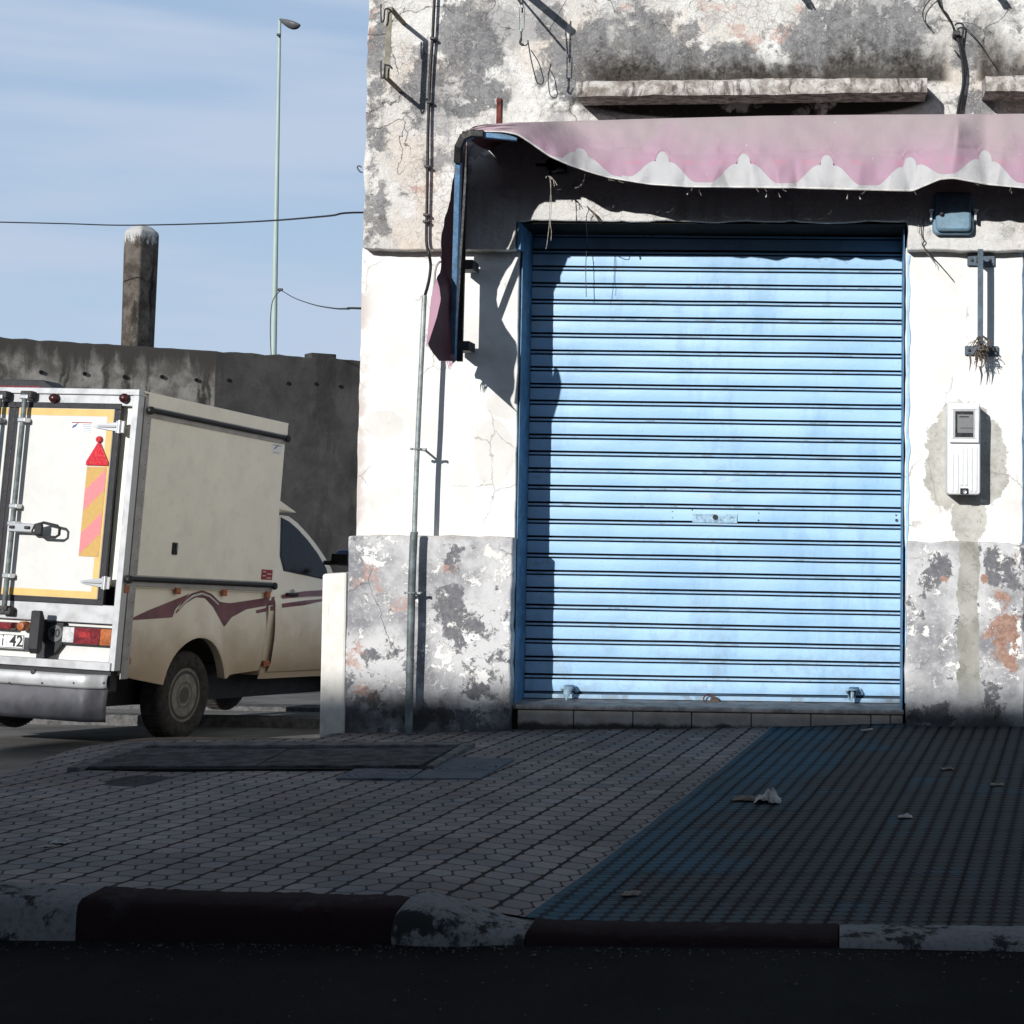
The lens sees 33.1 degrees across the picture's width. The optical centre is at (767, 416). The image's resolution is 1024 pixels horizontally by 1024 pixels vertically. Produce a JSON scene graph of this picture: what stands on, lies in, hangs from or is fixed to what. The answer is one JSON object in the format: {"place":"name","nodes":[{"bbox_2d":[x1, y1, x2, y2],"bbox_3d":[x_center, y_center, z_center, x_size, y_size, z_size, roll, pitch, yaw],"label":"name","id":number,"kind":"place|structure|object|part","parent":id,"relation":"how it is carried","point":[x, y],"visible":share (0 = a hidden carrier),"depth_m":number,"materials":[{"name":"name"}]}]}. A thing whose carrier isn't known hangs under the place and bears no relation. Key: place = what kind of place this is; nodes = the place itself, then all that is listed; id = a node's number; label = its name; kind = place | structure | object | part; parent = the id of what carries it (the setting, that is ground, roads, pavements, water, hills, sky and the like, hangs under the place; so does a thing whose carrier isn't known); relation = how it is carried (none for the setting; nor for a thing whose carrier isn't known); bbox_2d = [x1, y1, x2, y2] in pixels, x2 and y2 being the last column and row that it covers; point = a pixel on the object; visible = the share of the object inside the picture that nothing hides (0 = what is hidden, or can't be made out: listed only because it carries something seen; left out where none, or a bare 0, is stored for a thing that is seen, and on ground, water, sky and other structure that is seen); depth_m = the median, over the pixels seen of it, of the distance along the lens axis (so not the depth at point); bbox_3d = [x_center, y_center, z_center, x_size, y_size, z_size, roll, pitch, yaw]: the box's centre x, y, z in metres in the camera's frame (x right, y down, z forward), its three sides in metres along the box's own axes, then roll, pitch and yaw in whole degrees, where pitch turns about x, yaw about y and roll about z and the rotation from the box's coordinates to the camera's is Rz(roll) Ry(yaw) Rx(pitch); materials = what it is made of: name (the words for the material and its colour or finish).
{"place":"outdoors","nodes":[
{"label":"outdoors","id":0,"kind":"place"},
{"bbox_2d":[0,692,320,775],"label":"side street","id":1,"kind":"structure","parent":0,"point":[24,746],"depth_m":14.18,"materials":[{"name":"grey asphalt"}]},
{"bbox_2d":[0,379,348,736],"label":"delivery pickup","id":2,"kind":"object","parent":1,"relation":"on","point":[164,564],"visible":0.85,"depth_m":12.83,"materials":[{"name":"white metal"}]},
{"bbox_3d":[-6.204,0.627,12.902,0.834,1.414,0.050,1,-7,15],"label":"rear door","id":3,"kind":"part","parent":2,"relation":"part of","materials":[{"name":"white metal"}]},
{"bbox_3d":[-5.323,0.639,12.620,0.834,1.414,0.151,1,-7,15],"label":"rear door","id":4,"kind":"part","parent":2,"relation":"part of","materials":[{"name":"silver metal"}]},
{"bbox_3d":[-4.250,1.586,15.130,0.345,1.350,1.100,1,-7,15],"label":"cab door","id":5,"kind":"part","parent":2,"relation":"part of","materials":[{"name":"beige paint"}]},
{"bbox_2d":[270,18,300,354],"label":"street lamp","id":6,"kind":"object","parent":1,"relation":"on","point":[291,24],"visible":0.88,"depth_m":41.33,"materials":[{"name":"metal"}]},
{"bbox_2d":[0,0,368,360],"label":"sky","id":7,"kind":"structure","parent":0,"point":[115,112],"materials":[{"name":"blue"}]},
{"bbox_2d":[93,737,287,745],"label":"flank pavement","id":8,"kind":"structure","parent":0,"point":[175,738],"depth_m":9.06,"materials":[{"name":"grey concrete"}]},
{"bbox_2d":[320,572,347,736],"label":"stub pier","id":9,"kind":"structure","parent":8,"relation":"on","point":[333,645],"depth_m":8.34,"materials":[{"name":"white paint"}]},
{"bbox_2d":[0,727,771,916],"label":"sidewalk","id":10,"kind":"structure","parent":0,"point":[544,816],"depth_m":5.89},
{"bbox_2d":[50,836,71,843],"bbox_3d":[-2.235,1.337,5.339,0.053,0.018,0.054,0,-4,3],"label":"paper scrap","id":11,"kind":"object","parent":10,"relation":"on","point":[63,840],"visible":1,"depth_m":5.33,"materials":[{"name":"white paper"}]},
{"bbox_2d":[67,741,474,771],"bbox_3d":[-2.102,1.485,7.363,1.566,0.046,0.866,1,-4,-3],"label":"service hatch","id":12,"kind":"object","parent":10,"relation":"on","point":[226,756],"visible":0.93,"depth_m":7.30,"materials":[{"name":"metal"}]},
{"bbox_2d":[336,768,422,780],"bbox_3d":[-1.576,1.462,6.876,0.290,0.021,0.276,0,-4,3],"label":"utility cover","id":13,"kind":"object","parent":10,"relation":"on","point":[370,774],"visible":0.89,"depth_m":6.84,"materials":[{"name":"grey metal"}]},
{"bbox_2d":[411,757,513,779],"bbox_3d":[-1.258,1.472,7.045,0.308,0.024,0.607,0,-4,3],"label":"utility cover","id":14,"kind":"object","parent":10,"relation":"on","point":[464,768],"visible":0.85,"depth_m":6.98,"materials":[{"name":"grey metal"}]},
{"bbox_2d":[0,913,1023,1023],"bbox_3d":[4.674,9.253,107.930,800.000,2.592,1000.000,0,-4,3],"label":"road","id":15,"kind":"structure","parent":0,"point":[100,986],"depth_m":4.10,"materials":[{"name":"black asphalt"}]},
{"bbox_2d":[0,881,102,940],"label":"kerb stone","id":16,"kind":"object","parent":15,"relation":"on","point":[29,911],"visible":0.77,"depth_m":4.56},
{"bbox_2d":[121,226,158,346],"bbox_3d":[-9.283,1.322,24.645,0.477,8.311,0.460,0,-4,3],"label":"concrete post","id":17,"kind":"object","parent":15,"relation":"on","point":[140,260],"visible":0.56,"depth_m":24.70,"materials":[{"name":"grey concrete"}]},
{"bbox_2d":[27,703,319,728],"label":"kerb","id":18,"kind":"structure","parent":15,"relation":"on","point":[209,720],"depth_m":15.12,"materials":[{"name":"grey concrete"}]},
{"bbox_2d":[0,337,359,572],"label":"boundary wall","id":19,"kind":"structure","parent":15,"relation":"on","point":[313,403],"depth_m":25.15,"materials":[{"name":"concrete"}]},
{"bbox_2d":[305,353,335,358],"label":"cement block","id":20,"kind":"structure","parent":19,"relation":"on","point":[319,355],"depth_m":25.60,"materials":[{"name":"grey concrete"}]},
{"bbox_2d":[76,886,410,943],"bbox_3d":[-1.425,1.425,4.617,0.861,0.230,0.193,0,-4,3],"label":"kerb stone","id":21,"kind":"object","parent":15,"relation":"on","point":[106,913],"visible":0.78,"depth_m":4.54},
{"bbox_2d":[391,891,534,946],"bbox_3d":[-0.823,1.421,4.573,0.356,0.223,0.228,0,-4,3],"label":"kerb stone","id":22,"kind":"object","parent":15,"relation":"on","point":[430,919],"visible":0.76,"depth_m":4.50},
{"bbox_2d":[526,917,837,947],"bbox_3d":[-0.227,1.456,4.562,0.830,0.155,0.194,0,-4,3],"label":"kerb stone","id":23,"kind":"object","parent":15,"relation":"on","point":[574,932],"visible":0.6,"depth_m":4.51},
{"bbox_2d":[345,0,1023,736],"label":"shop building","id":24,"kind":"structure","parent":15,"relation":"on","point":[683,456],"depth_m":8.51,"materials":[{"name":"paint"}]},
{"bbox_2d":[0,212,362,225],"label":"overhead wire","id":25,"kind":"object","parent":24,"relation":"attached to","point":[341,213],"visible":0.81,"depth_m":19.71,"materials":[{"name":"black rubber"}]},
{"bbox_2d":[282,291,360,309],"bbox_3d":[-7.496,-1.950,27.209,1.846,3.639,27.021,2,-4,-21],"label":"overhead wire","id":26,"kind":"object","parent":24,"relation":"attached to","point":[348,308],"visible":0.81,"depth_m":21.66,"materials":[{"name":"black rubber"}]},
{"bbox_2d":[380,4,406,91],"bbox_3d":[-1.862,-1.818,8.390,0.057,0.372,0.310,0,-4,3],"label":"cable bracket","id":27,"kind":"object","parent":24,"relation":"attached to","point":[387,65],"visible":1,"depth_m":8.27,"materials":[{"name":"metal"}]},
{"bbox_2d":[402,295,426,733],"bbox_3d":[-1.732,0.477,8.372,0.103,2.148,0.194,0,-4,3],"label":"wall conduit","id":28,"kind":"object","parent":24,"relation":"attached to","point":[411,592],"depth_m":8.28,"materials":[{"name":"grey metal"}]},
{"bbox_2d":[423,0,436,294],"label":"wall cable","id":29,"kind":"object","parent":24,"relation":"attached to","point":[427,166],"depth_m":8.47,"materials":[{"name":"black rubber"}]},
{"bbox_2d":[496,98,501,123],"bbox_3d":[-1.353,-1.530,8.494,0.023,0.136,0.017,0,-4,3],"label":"iron strap","id":30,"kind":"object","parent":24,"relation":"attached to","point":[498,110],"visible":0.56,"depth_m":8.49,"materials":[{"name":"red metal"}]},
{"bbox_2d":[527,40,543,84],"bbox_3d":[-1.158,-1.748,8.356,0.037,0.204,0.110,-3,-5,43],"label":"wire loop","id":31,"kind":"object","parent":24,"relation":"attached to","point":[532,65],"visible":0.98,"depth_m":8.37,"materials":[{"name":"grey metal"}]},
{"bbox_2d":[536,157,566,176],"bbox_3d":[-1.079,-1.228,8.404,0.137,0.099,0.150,0,-4,3],"label":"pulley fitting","id":32,"kind":"object","parent":24,"relation":"attached to","point":[552,165],"visible":0.88,"depth_m":8.34,"materials":[{"name":"black metal"}]},
{"bbox_2d":[585,206,588,296],"bbox_3d":[-0.921,-0.834,8.566,0.016,0.421,0.354,1,-4,-7],"label":"loose wire","id":33,"kind":"object","parent":24,"relation":"attached to","point":[586,248],"visible":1,"depth_m":8.71,"materials":[{"name":"metal"}]},
{"bbox_2d":[589,208,600,222],"bbox_3d":[-0.866,-1.002,8.410,0.065,0.074,0.038,0,-4,3],"label":"loose wire","id":34,"kind":"object","parent":24,"relation":"attached to","point":[592,211],"visible":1,"depth_m":8.40,"materials":[{"name":"grey"}]},
{"bbox_2d":[703,694,719,701],"bbox_3d":[-0.286,1.440,8.584,0.089,0.055,0.025,0,-4,3],"label":"padlock","id":35,"kind":"object","parent":24,"relation":"on","point":[713,699],"visible":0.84,"depth_m":8.57,"materials":[{"name":"metal"}]},
{"bbox_2d":[427,114,1023,368],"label":"awning","id":36,"kind":"object","parent":24,"relation":"attached to","point":[909,152],"visible":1,"depth_m":8.13,"materials":[{"name":"pink fabric"}]},
{"bbox_2d":[546,175,556,247],"bbox_3d":[-1.058,-0.996,8.233,0.060,0.363,0.005,0,-4,3],"label":"hanging string","id":37,"kind":"object","parent":36,"relation":"hanging from","point":[550,177],"visible":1,"depth_m":8.23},
{"bbox_2d":[918,218,935,265],"bbox_3d":[0.792,-0.871,8.375,0.120,0.255,0.016,3,-4,-34],"label":"loose wire","id":38,"kind":"object","parent":24,"relation":"attached to","point":[921,242],"visible":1,"depth_m":8.35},
{"bbox_2d":[921,217,953,280],"bbox_3d":[0.835,-0.829,8.393,0.186,0.306,0.039,2,-4,-26],"label":"loose wire","id":39,"kind":"object","parent":24,"relation":"attached to","point":[929,253],"visible":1,"depth_m":8.37,"materials":[{"name":"metal"}]},
{"bbox_2d":[929,192,977,235],"bbox_3d":[0.913,-1.003,8.323,0.242,0.213,0.110,0,-4,3],"label":"floodlight","id":40,"kind":"object","parent":24,"relation":"attached to","point":[953,213],"visible":1,"depth_m":8.29,"materials":[{"name":"blue metal"}]},
{"bbox_2d":[922,0,996,113],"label":"cable bundle","id":41,"kind":"object","parent":24,"relation":"attached to","point":[956,35],"visible":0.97,"depth_m":8.38,"materials":[{"name":"black rubber"}]},
{"bbox_2d":[945,403,979,494],"bbox_3d":[0.956,0.161,8.287,0.160,0.447,0.171,0,-4,3],"label":"meter box","id":42,"kind":"object","parent":24,"relation":"attached to","point":[962,471],"visible":1,"depth_m":8.21,"materials":[{"name":"white plastic"}]},
{"bbox_2d":[965,249,997,354],"bbox_3d":[1.059,-0.561,8.334,0.164,0.507,0.168,0,-4,3],"label":"wall bracket","id":43,"kind":"object","parent":24,"relation":"attached to","point":[980,260],"depth_m":8.27,"materials":[{"name":"grey metal"}]},
{"bbox_2d":[967,336,993,370],"bbox_3d":[1.040,-0.306,8.246,0.120,0.178,0.143,1,-4,-8],"label":"rope tangle","id":44,"kind":"object","parent":43,"relation":"attached to","point":[982,351],"visible":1,"depth_m":8.24,"materials":[{"name":"beige fabric"}]},
{"bbox_2d":[839,924,1023,951],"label":"kerb stone","id":45,"kind":"object","parent":15,"relation":"on","point":[947,937],"visible":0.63,"depth_m":4.49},
{"bbox_2d":[525,722,1023,925],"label":"blue sidewalk","id":46,"kind":"structure","parent":0,"point":[832,837],"depth_m":5.69,"materials":[{"name":"tile"}]},
{"bbox_2d":[621,890,640,895],"bbox_3d":[-0.402,1.400,4.970,0.056,0.010,0.066,0,-4,3],"label":"dead leaf","id":47,"kind":"object","parent":46,"relation":"on","point":[631,892],"visible":1,"depth_m":4.96,"materials":[{"name":"plant"}]},
{"bbox_2d":[732,795,761,800],"bbox_3d":[-0.072,1.447,6.426,0.122,0.016,0.118,0,-4,3],"label":"rag scrap","id":48,"kind":"object","parent":46,"relation":"on","point":[745,797],"visible":0.85,"depth_m":6.40,"materials":[{"name":"fabric"}]},
{"bbox_2d":[754,787,781,803],"bbox_3d":[-0.001,1.426,6.382,0.106,0.054,0.150,0,-4,3],"label":"paper scrap","id":49,"kind":"object","parent":46,"relation":"on","point":[771,796],"visible":1,"depth_m":6.35,"materials":[{"name":"white paper"}]},
{"bbox_2d":[898,813,911,817],"bbox_3d":[0.492,1.431,6.060,0.052,0.010,0.061,0,-4,3],"label":"dead leaf","id":50,"kind":"object","parent":46,"relation":"on","point":[906,815],"visible":1,"depth_m":6.05,"materials":[{"name":"plant"}]},
{"bbox_2d":[941,766,953,769],"bbox_3d":[0.745,1.459,7.016,0.056,0.010,0.068,0,-4,3],"label":"dead leaf","id":51,"kind":"object","parent":46,"relation":"on","point":[945,767],"visible":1,"depth_m":7.01,"materials":[{"name":"brown plant"}]},
{"bbox_2d":[990,781,1003,785],"bbox_3d":[0.905,1.448,6.673,0.056,0.013,0.063,0,-4,3],"label":"dead leaf","id":52,"kind":"object","parent":46,"relation":"on","point":[996,783],"visible":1,"depth_m":6.67,"materials":[{"name":"brown plant"}]},
{"bbox_3d":[-1.255,-2.118,8.328,0.217,0.289,0.449,0,-4,3],"label":"stay arm","id":53,"kind":"object","parent":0,"visible":0},
{"bbox_2d":[519,0,528,45],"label":"turnbuckle","id":54,"kind":"object","parent":53,"relation":"hanging from","point":[521,29],"visible":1,"depth_m":8.11,"materials":[{"name":"metal"}]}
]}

